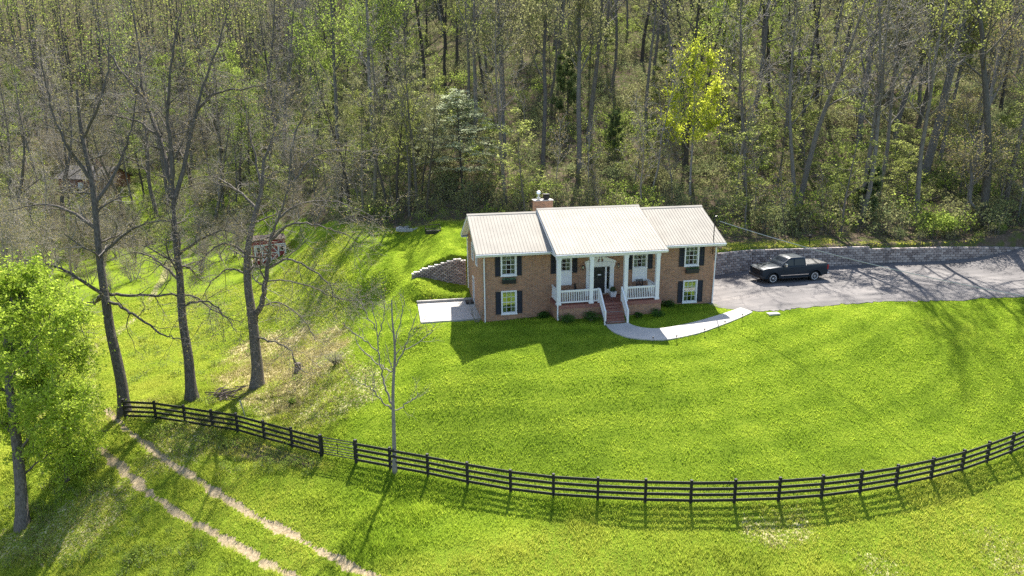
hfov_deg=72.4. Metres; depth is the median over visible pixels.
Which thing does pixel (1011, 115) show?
understorey tree
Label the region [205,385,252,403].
brush pile
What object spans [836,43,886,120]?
understorey tree
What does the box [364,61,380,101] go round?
sapling
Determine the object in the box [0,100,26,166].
green tree
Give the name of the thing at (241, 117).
green tree
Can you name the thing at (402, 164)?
understorey tree
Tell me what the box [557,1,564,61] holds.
leafless tree
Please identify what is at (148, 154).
spreading tree
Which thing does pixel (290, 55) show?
leafless tree
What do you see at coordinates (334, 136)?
dark trunk tree
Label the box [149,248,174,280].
thicket tree
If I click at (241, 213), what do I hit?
thicket tree
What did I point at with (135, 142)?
green tree
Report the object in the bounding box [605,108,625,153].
cedar tree
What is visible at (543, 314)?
shrub
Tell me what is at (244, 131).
green tree
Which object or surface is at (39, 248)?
thicket tree
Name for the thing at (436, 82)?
understorey tree
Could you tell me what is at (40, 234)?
thicket tree
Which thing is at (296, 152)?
thicket tree
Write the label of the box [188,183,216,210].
thicket tree
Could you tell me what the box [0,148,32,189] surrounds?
thicket tree
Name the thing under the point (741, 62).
leafless tree
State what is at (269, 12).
leafless tree
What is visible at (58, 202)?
thicket tree
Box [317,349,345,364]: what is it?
rock
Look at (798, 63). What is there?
understorey tree
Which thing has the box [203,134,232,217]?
sapling
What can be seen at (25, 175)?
thicket tree
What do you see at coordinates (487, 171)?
understorey tree
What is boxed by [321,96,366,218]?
dark trunk tree
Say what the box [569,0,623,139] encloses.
leafless tree
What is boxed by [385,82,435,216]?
tall tree
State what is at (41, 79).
leafless tree
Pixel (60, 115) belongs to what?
leafless tree
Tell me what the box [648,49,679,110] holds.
understorey tree
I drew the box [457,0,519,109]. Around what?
leafless tree
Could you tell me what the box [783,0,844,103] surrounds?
dark trunk tree
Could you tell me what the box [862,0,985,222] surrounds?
leafless tree
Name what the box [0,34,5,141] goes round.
leafless tree
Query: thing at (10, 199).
leafless tree
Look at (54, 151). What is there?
thicket tree
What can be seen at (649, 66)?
leafless tree
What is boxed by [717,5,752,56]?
understorey tree
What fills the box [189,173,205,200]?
thicket tree
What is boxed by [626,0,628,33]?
leafless tree
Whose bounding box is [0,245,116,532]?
leafy tree
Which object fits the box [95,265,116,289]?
thicket tree
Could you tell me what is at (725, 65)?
sapling
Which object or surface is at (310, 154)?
thicket tree
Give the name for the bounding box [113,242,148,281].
thicket tree
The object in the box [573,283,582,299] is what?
porch chair
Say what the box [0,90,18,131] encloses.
thicket tree
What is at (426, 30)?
green tree
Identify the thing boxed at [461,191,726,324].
brick house
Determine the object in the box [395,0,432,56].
green tree
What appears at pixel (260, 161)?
thicket tree
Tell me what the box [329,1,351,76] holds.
leafless tree
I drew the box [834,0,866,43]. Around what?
understorey tree
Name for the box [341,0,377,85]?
green tree
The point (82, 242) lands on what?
thicket tree
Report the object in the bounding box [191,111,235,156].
thicket tree
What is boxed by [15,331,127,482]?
leafy tree
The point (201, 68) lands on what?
green tree
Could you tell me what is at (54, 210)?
thicket tree
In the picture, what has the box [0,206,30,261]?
thicket tree
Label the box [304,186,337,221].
thicket tree
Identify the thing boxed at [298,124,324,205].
leafless tree
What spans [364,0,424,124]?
green tree
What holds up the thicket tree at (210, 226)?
on the ground at (1008, 238)
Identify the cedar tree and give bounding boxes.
[550,48,584,120]
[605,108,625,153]
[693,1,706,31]
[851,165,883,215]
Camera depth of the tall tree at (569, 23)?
110.66 m
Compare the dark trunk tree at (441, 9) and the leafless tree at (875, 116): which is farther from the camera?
the dark trunk tree at (441, 9)
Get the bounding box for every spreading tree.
[0,85,55,245]
[38,74,105,229]
[60,91,125,220]
[115,76,164,217]
[142,76,203,209]
[144,60,193,190]
[201,104,252,225]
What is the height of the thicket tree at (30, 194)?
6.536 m
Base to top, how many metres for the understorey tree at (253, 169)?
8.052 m
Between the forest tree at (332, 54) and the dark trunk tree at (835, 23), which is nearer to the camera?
the forest tree at (332, 54)
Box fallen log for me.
[882,197,938,202]
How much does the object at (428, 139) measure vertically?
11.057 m
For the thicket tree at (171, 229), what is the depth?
98.43 m
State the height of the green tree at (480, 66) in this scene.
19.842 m
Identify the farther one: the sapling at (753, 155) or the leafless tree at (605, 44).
the leafless tree at (605, 44)
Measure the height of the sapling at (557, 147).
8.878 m
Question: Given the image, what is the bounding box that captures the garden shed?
[252,233,285,264]
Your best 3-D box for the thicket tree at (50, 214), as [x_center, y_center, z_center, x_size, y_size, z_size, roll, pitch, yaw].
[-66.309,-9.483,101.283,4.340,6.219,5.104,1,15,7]
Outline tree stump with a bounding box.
[293,360,301,373]
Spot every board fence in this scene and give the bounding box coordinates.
[121,399,323,456]
[353,431,1023,503]
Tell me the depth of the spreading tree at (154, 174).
109.40 m
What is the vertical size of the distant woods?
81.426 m
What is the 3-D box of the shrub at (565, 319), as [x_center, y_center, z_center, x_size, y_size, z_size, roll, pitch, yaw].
[3.754,2.036,47.279,1.189,0.729,1.073,11,19,38]
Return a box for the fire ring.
[396,226,416,231]
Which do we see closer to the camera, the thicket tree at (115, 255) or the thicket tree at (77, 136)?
the thicket tree at (115, 255)
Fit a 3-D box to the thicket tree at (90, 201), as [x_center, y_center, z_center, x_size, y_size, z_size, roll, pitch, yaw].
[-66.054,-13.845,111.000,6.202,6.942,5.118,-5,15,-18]
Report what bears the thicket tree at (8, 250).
on the ground at (1008, 238)
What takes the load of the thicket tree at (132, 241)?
on the ground at (1008, 238)
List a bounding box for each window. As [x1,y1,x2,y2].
[471,242,473,260]
[500,256,516,276]
[501,290,517,314]
[561,258,571,284]
[632,254,647,281]
[682,280,697,303]
[684,247,699,266]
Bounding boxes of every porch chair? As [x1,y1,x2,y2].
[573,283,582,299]
[636,279,646,296]
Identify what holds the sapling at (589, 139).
on the ground at (1008, 238)
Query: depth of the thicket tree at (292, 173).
103.53 m
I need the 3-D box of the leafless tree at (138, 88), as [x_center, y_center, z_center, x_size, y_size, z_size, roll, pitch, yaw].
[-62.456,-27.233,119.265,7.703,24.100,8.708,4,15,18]
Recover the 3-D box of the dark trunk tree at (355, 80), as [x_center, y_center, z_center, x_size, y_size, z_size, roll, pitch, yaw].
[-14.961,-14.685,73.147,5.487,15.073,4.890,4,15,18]
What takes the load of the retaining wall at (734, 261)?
on the ground at (1008, 238)
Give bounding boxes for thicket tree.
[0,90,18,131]
[0,134,38,178]
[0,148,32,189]
[0,185,37,269]
[0,198,64,281]
[0,200,36,276]
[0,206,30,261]
[8,160,41,199]
[13,176,43,209]
[24,122,83,165]
[30,212,72,265]
[31,217,56,257]
[32,116,51,144]
[38,129,67,170]
[39,198,65,228]
[40,180,65,208]
[41,199,65,233]
[50,171,127,238]
[52,198,107,271]
[54,219,82,254]
[59,245,82,277]
[60,117,96,159]
[62,142,97,165]
[68,209,124,264]
[73,251,107,283]
[74,132,113,165]
[78,179,114,216]
[89,116,117,150]
[92,158,116,202]
[92,207,128,257]
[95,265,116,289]
[105,124,136,150]
[110,218,144,261]
[113,196,147,224]
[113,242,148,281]
[115,198,141,236]
[129,128,171,172]
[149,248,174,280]
[159,116,192,155]
[163,91,209,134]
[165,217,182,242]
[166,199,185,219]
[171,214,210,251]
[177,97,199,138]
[178,187,189,212]
[185,231,212,256]
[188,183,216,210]
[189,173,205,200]
[189,231,216,273]
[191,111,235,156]
[200,175,215,205]
[203,212,217,237]
[208,174,219,200]
[209,226,243,260]
[211,218,231,241]
[221,221,245,254]
[226,211,248,242]
[250,149,272,180]
[252,189,272,212]
[268,182,308,220]
[274,139,301,181]
[274,173,302,208]
[280,133,311,173]
[292,155,316,190]
[299,134,324,175]
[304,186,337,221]
[322,164,356,199]
[326,152,355,182]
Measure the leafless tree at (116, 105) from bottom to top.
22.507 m
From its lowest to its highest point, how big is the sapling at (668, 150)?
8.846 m
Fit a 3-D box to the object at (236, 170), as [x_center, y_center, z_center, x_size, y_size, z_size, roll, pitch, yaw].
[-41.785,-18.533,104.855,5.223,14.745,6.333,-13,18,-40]
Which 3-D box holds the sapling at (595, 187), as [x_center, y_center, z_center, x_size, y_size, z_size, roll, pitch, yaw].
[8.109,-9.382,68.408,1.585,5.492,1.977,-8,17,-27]
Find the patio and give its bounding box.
[418,301,480,323]
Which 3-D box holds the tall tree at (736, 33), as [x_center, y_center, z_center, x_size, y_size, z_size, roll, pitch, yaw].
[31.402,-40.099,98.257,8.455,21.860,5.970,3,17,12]
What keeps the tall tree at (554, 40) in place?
on the ground at (1008, 238)
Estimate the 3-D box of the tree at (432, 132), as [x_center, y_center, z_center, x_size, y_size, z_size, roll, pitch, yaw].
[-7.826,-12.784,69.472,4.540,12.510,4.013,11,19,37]
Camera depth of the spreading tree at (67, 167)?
106.92 m
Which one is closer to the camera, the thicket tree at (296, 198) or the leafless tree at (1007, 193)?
the leafless tree at (1007, 193)
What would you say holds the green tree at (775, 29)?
on the ground at (1008, 238)
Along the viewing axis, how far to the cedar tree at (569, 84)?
88.99 m
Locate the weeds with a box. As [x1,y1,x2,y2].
[0,319,335,575]
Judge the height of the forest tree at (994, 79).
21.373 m
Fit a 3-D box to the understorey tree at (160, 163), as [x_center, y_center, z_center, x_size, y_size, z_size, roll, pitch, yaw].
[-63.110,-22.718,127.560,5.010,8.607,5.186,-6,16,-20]
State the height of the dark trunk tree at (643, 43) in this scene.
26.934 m
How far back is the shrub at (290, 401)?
45.99 m
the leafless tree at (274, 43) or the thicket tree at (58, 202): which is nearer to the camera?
the thicket tree at (58, 202)
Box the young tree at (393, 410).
[332,285,445,473]
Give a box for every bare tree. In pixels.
[0,0,274,418]
[34,0,289,401]
[152,58,406,400]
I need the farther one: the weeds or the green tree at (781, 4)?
the green tree at (781, 4)
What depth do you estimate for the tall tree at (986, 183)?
63.88 m
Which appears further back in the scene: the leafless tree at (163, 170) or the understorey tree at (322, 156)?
the leafless tree at (163, 170)
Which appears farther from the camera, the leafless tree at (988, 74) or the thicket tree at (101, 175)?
the thicket tree at (101, 175)
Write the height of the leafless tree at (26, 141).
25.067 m
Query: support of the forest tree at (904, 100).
on the ground at (1008, 238)
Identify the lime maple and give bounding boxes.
[652,32,736,195]
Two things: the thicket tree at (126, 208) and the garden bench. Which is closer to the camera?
the garden bench
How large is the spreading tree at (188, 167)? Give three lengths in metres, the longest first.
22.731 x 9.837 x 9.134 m
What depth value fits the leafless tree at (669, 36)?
94.66 m
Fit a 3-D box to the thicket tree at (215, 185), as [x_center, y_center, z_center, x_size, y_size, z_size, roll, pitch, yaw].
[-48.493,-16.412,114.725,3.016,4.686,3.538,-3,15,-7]
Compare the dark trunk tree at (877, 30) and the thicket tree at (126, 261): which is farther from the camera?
the dark trunk tree at (877, 30)
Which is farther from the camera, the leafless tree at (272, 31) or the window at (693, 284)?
the leafless tree at (272, 31)
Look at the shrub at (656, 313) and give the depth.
48.35 m
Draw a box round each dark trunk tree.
[0,47,41,172]
[52,75,103,177]
[62,92,104,161]
[231,0,290,137]
[292,0,350,110]
[299,48,355,207]
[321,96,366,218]
[337,73,393,216]
[374,49,427,209]
[392,0,425,90]
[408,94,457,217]
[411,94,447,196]
[413,0,462,95]
[438,0,447,53]
[455,0,464,72]
[589,0,596,62]
[640,0,651,61]
[642,0,705,135]
[657,0,739,165]
[690,0,692,21]
[749,0,770,95]
[765,0,866,161]
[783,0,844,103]
[833,0,841,32]
[854,1,914,96]
[883,7,926,88]
[947,0,994,50]
[998,0,1023,110]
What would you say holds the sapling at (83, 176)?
on the ground at (1008, 238)
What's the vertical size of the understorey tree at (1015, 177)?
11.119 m
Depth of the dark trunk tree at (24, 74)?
125.54 m
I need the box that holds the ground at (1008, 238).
[0,0,1023,575]
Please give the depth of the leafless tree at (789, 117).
66.85 m
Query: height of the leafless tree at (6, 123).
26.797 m
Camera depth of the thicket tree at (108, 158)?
138.28 m
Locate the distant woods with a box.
[0,0,431,154]
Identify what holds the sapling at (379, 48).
on the ground at (1008, 238)
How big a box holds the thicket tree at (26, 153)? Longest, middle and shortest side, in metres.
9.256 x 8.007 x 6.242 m
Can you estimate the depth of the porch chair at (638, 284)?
49.94 m
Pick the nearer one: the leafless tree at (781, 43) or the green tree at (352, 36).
the leafless tree at (781, 43)
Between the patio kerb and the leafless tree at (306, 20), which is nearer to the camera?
the patio kerb
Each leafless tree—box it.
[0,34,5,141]
[0,45,60,183]
[0,47,47,198]
[0,102,20,152]
[0,142,14,251]
[0,154,27,264]
[7,22,74,156]
[9,44,36,151]
[20,130,55,213]
[25,49,60,150]
[28,39,89,165]
[31,130,82,233]
[98,58,130,173]
[102,71,139,169]
[104,104,132,200]
[106,31,182,196]
[115,54,175,194]
[164,35,205,170]
[187,29,236,211]
[189,89,222,174]
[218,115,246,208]
[242,0,283,113]
[244,0,297,133]
[250,64,293,190]
[255,2,293,103]
[258,0,325,165]
[264,118,294,202]
[272,0,325,103]
[286,0,321,95]
[289,0,329,123]
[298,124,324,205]
[307,0,329,84]
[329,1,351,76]
[343,0,397,208]
[379,14,435,206]
[384,0,447,102]
[437,0,442,34]
[446,0,519,134]
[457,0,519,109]
[462,0,526,204]
[468,1,491,79]
[495,0,498,59]
[535,0,575,97]
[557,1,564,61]
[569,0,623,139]
[603,0,609,51]
[603,0,625,91]
[619,0,702,125]
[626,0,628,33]
[640,0,690,90]
[659,0,666,39]
[701,0,804,195]
[747,0,851,207]
[757,1,761,24]
[760,0,765,51]
[763,0,787,76]
[771,0,843,130]
[772,0,816,84]
[797,0,912,203]
[800,0,936,218]
[837,0,968,222]
[838,0,856,85]
[861,0,935,206]
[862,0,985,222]
[908,0,950,110]
[914,0,959,134]
[922,15,951,82]
[971,0,1023,132]
[972,0,1023,150]
[973,1,1014,84]
[986,0,1023,209]
[996,18,1023,96]
[1015,42,1023,75]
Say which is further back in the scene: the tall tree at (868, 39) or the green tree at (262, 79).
the green tree at (262, 79)
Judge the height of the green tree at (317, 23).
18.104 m
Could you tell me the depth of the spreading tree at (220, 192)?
100.95 m
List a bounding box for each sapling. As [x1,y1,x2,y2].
[17,171,46,232]
[22,139,65,231]
[66,167,100,252]
[89,195,112,231]
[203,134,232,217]
[261,151,284,199]
[277,107,311,191]
[323,139,345,214]
[343,143,365,202]
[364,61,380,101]
[373,29,382,69]
[450,126,464,154]
[508,65,530,120]
[548,108,574,180]
[575,110,604,189]
[588,163,604,202]
[602,55,621,109]
[615,89,667,206]
[625,38,696,191]
[657,117,683,198]
[704,57,735,146]
[708,77,773,214]
[739,128,769,213]
[765,161,794,232]
[812,163,833,213]
[991,41,1004,85]
[992,123,1022,195]
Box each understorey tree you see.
[0,179,23,225]
[1,148,52,231]
[113,125,139,162]
[154,142,179,179]
[242,163,276,216]
[252,109,275,145]
[252,160,288,222]
[299,118,336,191]
[320,74,360,133]
[335,53,353,87]
[363,120,417,204]
[374,79,446,191]
[378,89,426,170]
[385,129,421,184]
[392,45,423,118]
[401,19,431,69]
[412,64,461,157]
[475,145,504,196]
[488,107,554,211]
[507,140,539,187]
[531,3,573,82]
[590,26,618,72]
[615,116,657,180]
[626,3,655,44]
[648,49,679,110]
[681,6,707,46]
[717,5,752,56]
[717,50,778,158]
[718,126,783,232]
[722,0,774,108]
[752,54,815,185]
[776,0,814,48]
[777,99,830,191]
[782,181,801,217]
[795,48,850,129]
[803,20,841,62]
[810,95,887,233]
[828,162,860,213]
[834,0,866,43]
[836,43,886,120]
[874,119,912,191]
[883,136,939,207]
[935,99,998,191]
[976,111,1023,187]
[992,112,1023,220]
[995,67,1023,142]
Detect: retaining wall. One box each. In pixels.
[412,258,466,284]
[714,246,1022,274]
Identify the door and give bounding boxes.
[262,246,267,260]
[271,245,277,259]
[593,267,604,292]
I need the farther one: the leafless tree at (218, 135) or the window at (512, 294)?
the leafless tree at (218, 135)
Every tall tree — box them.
[335,88,382,219]
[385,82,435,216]
[438,0,501,105]
[519,1,523,67]
[553,0,555,45]
[567,0,570,53]
[651,0,670,82]
[708,0,759,80]
[723,0,828,131]
[833,0,844,58]
[864,0,872,66]
[884,0,907,111]
[902,0,910,58]
[909,0,1023,217]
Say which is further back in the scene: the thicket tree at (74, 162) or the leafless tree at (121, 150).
the thicket tree at (74, 162)
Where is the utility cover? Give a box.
[767,312,779,315]
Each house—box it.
[54,159,133,195]
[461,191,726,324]
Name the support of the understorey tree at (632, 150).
on the ground at (1008, 238)
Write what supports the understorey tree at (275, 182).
on the ground at (1008, 238)
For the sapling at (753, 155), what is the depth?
66.17 m
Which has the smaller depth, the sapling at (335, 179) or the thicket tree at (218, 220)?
the sapling at (335, 179)
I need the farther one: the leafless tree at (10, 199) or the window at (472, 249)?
the leafless tree at (10, 199)
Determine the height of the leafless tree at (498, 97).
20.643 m
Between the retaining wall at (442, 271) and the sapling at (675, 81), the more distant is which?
the sapling at (675, 81)
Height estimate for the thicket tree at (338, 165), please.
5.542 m
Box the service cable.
[720,221,1022,295]
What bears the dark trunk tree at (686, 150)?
on the ground at (1008, 238)
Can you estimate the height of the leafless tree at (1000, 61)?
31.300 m
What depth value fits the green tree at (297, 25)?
119.34 m
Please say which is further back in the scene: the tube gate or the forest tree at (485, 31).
the forest tree at (485, 31)
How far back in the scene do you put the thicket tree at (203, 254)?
78.46 m
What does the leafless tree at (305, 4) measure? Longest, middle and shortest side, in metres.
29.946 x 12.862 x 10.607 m
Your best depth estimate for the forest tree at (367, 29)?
88.20 m
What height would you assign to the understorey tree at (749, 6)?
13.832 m
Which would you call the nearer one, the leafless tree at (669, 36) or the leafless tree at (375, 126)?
the leafless tree at (375, 126)
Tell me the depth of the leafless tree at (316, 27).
137.14 m
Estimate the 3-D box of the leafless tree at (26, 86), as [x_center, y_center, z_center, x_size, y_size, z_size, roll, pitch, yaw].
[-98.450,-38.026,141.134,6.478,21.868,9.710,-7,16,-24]
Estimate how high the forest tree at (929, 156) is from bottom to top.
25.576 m
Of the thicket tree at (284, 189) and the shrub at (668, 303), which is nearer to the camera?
the shrub at (668, 303)
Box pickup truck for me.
[749,253,828,282]
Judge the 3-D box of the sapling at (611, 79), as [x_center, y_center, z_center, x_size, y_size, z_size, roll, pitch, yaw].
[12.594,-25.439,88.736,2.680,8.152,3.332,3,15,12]
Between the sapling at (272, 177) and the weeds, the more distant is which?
the sapling at (272, 177)
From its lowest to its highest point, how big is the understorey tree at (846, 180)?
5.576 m
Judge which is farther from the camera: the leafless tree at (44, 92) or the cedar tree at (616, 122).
the leafless tree at (44, 92)
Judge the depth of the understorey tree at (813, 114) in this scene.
72.39 m
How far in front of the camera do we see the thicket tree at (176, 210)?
108.09 m
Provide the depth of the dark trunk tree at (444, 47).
92.82 m
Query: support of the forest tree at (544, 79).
on the ground at (1008, 238)
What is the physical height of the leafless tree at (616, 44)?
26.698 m
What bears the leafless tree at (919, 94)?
on the ground at (1008, 238)
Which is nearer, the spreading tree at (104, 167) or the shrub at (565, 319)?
the shrub at (565, 319)
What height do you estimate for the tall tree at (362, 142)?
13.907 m
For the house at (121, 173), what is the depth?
123.96 m
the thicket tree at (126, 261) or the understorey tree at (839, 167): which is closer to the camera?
the understorey tree at (839, 167)
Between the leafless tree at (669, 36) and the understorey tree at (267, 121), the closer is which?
the leafless tree at (669, 36)
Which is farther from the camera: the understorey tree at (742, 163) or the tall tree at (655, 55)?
the tall tree at (655, 55)
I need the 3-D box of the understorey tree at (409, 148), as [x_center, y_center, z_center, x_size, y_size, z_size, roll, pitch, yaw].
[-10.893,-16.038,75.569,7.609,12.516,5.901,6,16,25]
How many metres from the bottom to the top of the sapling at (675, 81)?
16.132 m
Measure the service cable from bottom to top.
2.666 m
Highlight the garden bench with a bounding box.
[425,224,440,235]
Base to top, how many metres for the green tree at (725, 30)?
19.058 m
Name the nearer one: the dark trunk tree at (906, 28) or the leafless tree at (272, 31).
the dark trunk tree at (906, 28)
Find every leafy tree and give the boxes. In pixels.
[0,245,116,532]
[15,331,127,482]
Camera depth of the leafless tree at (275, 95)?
102.94 m
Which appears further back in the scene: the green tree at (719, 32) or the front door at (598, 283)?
the green tree at (719, 32)
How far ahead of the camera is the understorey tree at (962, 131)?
71.25 m
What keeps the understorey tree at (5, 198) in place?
on the ground at (1008, 238)
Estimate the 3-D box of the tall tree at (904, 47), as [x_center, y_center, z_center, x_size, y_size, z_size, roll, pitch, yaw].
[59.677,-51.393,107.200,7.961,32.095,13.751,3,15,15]
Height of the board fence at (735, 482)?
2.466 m
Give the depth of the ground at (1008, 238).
42.64 m
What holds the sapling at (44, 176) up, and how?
on the ground at (1008, 238)
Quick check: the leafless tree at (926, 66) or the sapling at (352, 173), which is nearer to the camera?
the sapling at (352, 173)
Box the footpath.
[605,307,752,340]
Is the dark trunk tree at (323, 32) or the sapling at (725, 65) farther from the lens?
the dark trunk tree at (323, 32)
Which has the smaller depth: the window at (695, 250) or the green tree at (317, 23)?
the window at (695, 250)
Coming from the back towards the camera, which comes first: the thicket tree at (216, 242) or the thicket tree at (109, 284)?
the thicket tree at (216, 242)
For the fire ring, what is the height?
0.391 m
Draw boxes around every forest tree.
[284,0,383,165]
[322,0,412,161]
[455,0,536,164]
[497,0,561,168]
[536,0,622,174]
[825,0,942,143]
[871,0,954,147]
[907,0,1018,178]
[920,0,1023,211]
[929,0,1006,161]
[940,119,1023,224]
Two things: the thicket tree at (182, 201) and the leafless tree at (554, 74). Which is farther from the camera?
the thicket tree at (182, 201)
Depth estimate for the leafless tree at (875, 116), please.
63.27 m
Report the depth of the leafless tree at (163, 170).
119.01 m
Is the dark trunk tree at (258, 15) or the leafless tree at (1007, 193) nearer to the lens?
the leafless tree at (1007, 193)
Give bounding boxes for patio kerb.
[417,297,471,304]
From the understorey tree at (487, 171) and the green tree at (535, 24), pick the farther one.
the green tree at (535, 24)
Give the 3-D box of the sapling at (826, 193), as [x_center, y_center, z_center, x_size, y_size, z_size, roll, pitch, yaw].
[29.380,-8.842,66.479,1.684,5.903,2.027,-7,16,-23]
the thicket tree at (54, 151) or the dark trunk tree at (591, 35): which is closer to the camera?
the dark trunk tree at (591, 35)
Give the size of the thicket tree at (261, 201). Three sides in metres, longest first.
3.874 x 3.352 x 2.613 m
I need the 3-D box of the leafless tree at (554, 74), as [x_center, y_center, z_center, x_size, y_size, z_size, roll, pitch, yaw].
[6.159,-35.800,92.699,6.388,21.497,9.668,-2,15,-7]
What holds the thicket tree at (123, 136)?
on the ground at (1008, 238)
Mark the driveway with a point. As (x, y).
(1002, 272)
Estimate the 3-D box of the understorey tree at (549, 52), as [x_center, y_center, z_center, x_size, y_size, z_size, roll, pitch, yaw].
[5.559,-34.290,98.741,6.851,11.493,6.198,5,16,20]
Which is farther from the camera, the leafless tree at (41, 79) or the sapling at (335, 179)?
the leafless tree at (41, 79)
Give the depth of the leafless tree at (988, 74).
82.83 m
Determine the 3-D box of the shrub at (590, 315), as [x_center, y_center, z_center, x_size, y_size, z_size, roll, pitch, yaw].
[5.425,1.971,47.417,1.312,0.722,1.530,-3,15,-10]
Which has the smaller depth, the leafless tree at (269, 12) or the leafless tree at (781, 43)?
the leafless tree at (781, 43)
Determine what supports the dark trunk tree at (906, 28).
on the ground at (1008, 238)
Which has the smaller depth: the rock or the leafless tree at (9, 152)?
the rock
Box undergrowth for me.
[0,0,1023,247]
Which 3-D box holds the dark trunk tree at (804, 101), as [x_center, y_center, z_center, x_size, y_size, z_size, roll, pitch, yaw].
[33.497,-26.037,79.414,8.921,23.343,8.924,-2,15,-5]
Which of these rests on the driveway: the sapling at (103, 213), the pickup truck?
the pickup truck
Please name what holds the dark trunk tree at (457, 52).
on the ground at (1008, 238)
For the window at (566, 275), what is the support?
in the brick house at (544, 255)
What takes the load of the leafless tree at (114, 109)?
on the ground at (1008, 238)
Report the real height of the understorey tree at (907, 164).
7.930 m
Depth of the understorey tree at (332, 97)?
103.36 m
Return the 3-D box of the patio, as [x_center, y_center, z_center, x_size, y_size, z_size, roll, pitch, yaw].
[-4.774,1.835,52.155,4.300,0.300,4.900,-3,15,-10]
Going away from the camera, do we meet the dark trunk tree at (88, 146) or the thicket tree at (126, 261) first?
the thicket tree at (126, 261)
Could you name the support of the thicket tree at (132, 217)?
on the ground at (1008, 238)
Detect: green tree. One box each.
[0,63,44,138]
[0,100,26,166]
[109,100,151,195]
[144,50,187,162]
[146,82,176,142]
[183,46,228,153]
[206,36,267,162]
[216,50,244,136]
[220,65,269,197]
[231,77,260,182]
[252,52,284,132]
[284,8,332,107]
[303,0,335,71]
[304,38,332,138]
[328,0,365,81]
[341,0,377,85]
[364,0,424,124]
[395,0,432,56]
[412,0,436,44]
[447,0,497,92]
[526,0,560,53]
[682,0,730,64]
[685,0,757,101]
[710,0,753,75]
[765,0,815,106]
[780,0,784,44]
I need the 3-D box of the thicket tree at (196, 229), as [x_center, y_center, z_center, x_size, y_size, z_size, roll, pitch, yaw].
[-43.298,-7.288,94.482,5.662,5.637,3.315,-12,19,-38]
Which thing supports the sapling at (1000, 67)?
on the ground at (1008, 238)
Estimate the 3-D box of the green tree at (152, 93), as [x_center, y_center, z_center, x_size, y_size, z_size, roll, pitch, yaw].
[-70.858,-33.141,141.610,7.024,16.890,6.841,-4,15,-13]
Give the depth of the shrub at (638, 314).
48.22 m
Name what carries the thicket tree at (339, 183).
on the ground at (1008, 238)
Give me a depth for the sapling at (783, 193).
62.99 m
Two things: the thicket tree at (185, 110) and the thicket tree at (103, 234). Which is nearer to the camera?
the thicket tree at (103, 234)
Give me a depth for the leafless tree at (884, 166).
68.21 m
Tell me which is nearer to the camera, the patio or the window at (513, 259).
the window at (513, 259)
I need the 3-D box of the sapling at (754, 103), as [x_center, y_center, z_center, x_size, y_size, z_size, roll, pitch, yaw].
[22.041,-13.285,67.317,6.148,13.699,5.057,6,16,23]
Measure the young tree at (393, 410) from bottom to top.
10.749 m
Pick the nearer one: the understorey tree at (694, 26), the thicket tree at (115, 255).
the thicket tree at (115, 255)
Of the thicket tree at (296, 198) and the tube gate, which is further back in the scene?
the thicket tree at (296, 198)
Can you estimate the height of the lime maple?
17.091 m
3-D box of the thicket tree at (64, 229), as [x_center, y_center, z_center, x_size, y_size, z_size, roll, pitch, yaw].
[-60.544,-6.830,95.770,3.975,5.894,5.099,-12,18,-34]
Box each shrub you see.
[286,397,299,404]
[467,298,482,322]
[536,311,549,318]
[557,313,575,323]
[582,311,602,322]
[634,311,642,316]
[650,308,664,316]
[661,300,675,306]
[921,210,939,220]
[930,213,963,233]
[988,221,1007,230]
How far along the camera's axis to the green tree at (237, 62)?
142.09 m
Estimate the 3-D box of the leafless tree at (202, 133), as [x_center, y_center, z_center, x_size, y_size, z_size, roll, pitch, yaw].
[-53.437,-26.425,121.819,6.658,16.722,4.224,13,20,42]
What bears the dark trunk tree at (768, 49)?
on the ground at (1008, 238)
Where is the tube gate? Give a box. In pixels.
[322,437,353,458]
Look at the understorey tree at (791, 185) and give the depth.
65.58 m
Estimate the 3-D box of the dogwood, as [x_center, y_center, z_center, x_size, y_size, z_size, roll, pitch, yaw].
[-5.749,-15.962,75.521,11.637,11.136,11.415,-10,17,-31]
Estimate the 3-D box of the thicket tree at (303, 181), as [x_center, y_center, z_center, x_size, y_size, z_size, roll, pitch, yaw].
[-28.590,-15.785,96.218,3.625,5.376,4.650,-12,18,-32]
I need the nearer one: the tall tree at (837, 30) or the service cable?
the service cable
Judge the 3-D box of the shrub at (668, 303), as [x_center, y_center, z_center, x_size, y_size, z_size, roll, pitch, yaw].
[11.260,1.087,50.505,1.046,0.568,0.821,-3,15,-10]
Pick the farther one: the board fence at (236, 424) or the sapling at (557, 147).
the sapling at (557, 147)
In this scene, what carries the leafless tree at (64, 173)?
on the ground at (1008, 238)
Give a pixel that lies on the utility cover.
(772, 313)
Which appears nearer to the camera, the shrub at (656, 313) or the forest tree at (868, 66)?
the shrub at (656, 313)
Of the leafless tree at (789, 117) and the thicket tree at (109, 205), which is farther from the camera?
the thicket tree at (109, 205)
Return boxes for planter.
[609,286,616,296]
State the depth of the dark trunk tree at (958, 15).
92.00 m
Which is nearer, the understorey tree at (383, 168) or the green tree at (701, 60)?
the understorey tree at (383, 168)
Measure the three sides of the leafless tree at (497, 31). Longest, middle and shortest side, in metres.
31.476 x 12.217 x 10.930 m
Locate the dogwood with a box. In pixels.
[406,88,514,188]
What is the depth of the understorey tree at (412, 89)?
87.91 m
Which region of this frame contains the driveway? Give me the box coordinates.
[690,248,1023,311]
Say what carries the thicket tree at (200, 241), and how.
on the ground at (1008, 238)
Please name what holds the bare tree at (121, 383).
on the ground at (1008, 238)
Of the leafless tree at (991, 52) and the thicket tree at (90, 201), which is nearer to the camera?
the leafless tree at (991, 52)
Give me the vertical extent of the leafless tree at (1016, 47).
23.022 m

